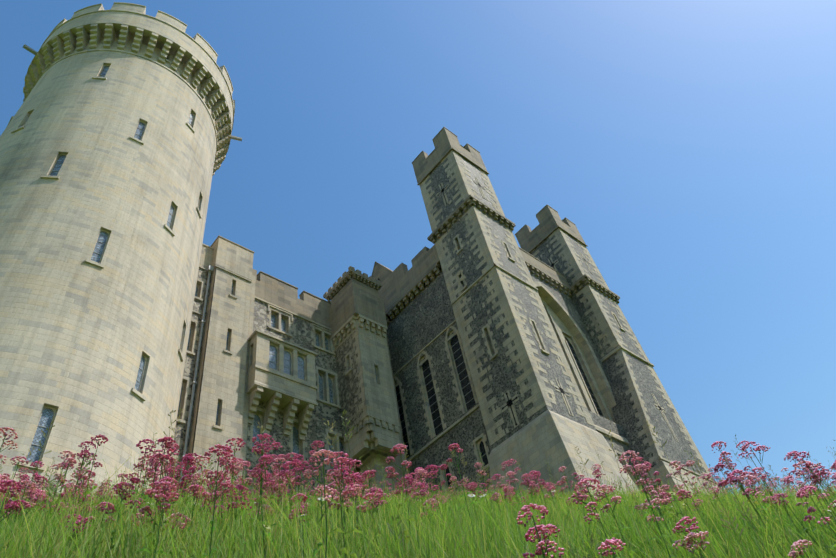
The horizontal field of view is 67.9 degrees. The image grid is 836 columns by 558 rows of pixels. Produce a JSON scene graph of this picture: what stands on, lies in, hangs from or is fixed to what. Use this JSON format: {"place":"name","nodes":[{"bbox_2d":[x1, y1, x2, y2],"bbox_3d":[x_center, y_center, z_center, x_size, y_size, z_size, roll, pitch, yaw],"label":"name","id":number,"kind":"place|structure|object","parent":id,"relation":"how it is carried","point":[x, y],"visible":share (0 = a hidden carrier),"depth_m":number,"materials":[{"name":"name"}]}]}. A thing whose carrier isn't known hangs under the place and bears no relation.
{"place":"outdoors","nodes":[
{"label":"outdoors","id":0,"kind":"place"},
{"bbox_2d":[26,56,376,491],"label":"windows","id":1,"kind":"structure","parent":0,"point":[46,417],"depth_m":30.60,"materials":[{"name":"grey glass"}]},
{"bbox_2d":[0,0,835,494],"label":"sky","id":2,"kind":"structure","parent":0,"point":[690,145],"materials":[{"name":"blue"}]},
{"bbox_2d":[169,150,726,498],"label":"castle wall","id":3,"kind":"structure","parent":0,"point":[238,379],"depth_m":33.37,"materials":[{"name":"grey stone"}]},
{"bbox_3d":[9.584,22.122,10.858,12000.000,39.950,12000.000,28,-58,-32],"label":"ground","id":4,"kind":"structure","parent":0,"visible":0},
{"bbox_2d":[0,2,234,501],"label":"round tower","id":5,"kind":"structure","parent":4,"relation":"on","point":[82,333],"depth_m":25.38,"materials":[{"name":"beige stone"}]},
{"bbox_2d":[23,44,603,492],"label":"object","id":6,"kind":"object","parent":4,"relation":"on","point":[209,268],"visible":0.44,"depth_m":31.78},
{"bbox_2d":[210,127,619,498],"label":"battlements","id":7,"kind":"object","parent":4,"relation":"on","point":[388,297],"visible":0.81,"depth_m":41.58,"materials":[{"name":"grey stone"}]},
{"bbox_2d":[172,268,362,500],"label":"castle wall","id":8,"kind":"structure","parent":7,"relation":"attached to","point":[349,389],"depth_m":33.72,"materials":[{"name":"grey stone"}]},
{"bbox_2d":[386,153,706,497],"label":"flint wall","id":9,"kind":"structure","parent":7,"relation":"attached to","point":[421,320],"depth_m":36.69,"materials":[{"name":"grey stone"}]},
{"bbox_2d":[395,241,622,490],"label":"arched windows","id":10,"kind":"structure","parent":9,"relation":"in","point":[469,396],"depth_m":35.71,"materials":[{"name":"black glass"}]},
{"bbox_2d":[378,178,677,440],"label":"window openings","id":11,"kind":"structure","parent":9,"relation":"attached to","point":[506,393],"depth_m":31.08,"materials":[{"name":"black"}]},
{"bbox_2d":[0,408,835,557],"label":"green plants","id":12,"kind":"object","parent":4,"relation":"on","point":[355,530],"visible":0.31,"depth_m":4.61,"materials":[{"name":"green plant"}]},
{"bbox_2d":[0,427,835,557],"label":"pink flowers","id":13,"kind":"object","parent":12,"relation":"attached to","point":[172,486],"visible":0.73,"depth_m":4.61,"materials":[{"name":"pink plant"}]},
{"bbox_2d":[0,451,835,557],"bbox_3d":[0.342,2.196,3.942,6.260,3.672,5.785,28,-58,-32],"label":"grass","id":14,"kind":"structure","parent":4,"relation":"on","point":[488,543],"depth_m":3.73,"materials":[{"name":"green plant"}]}
]}

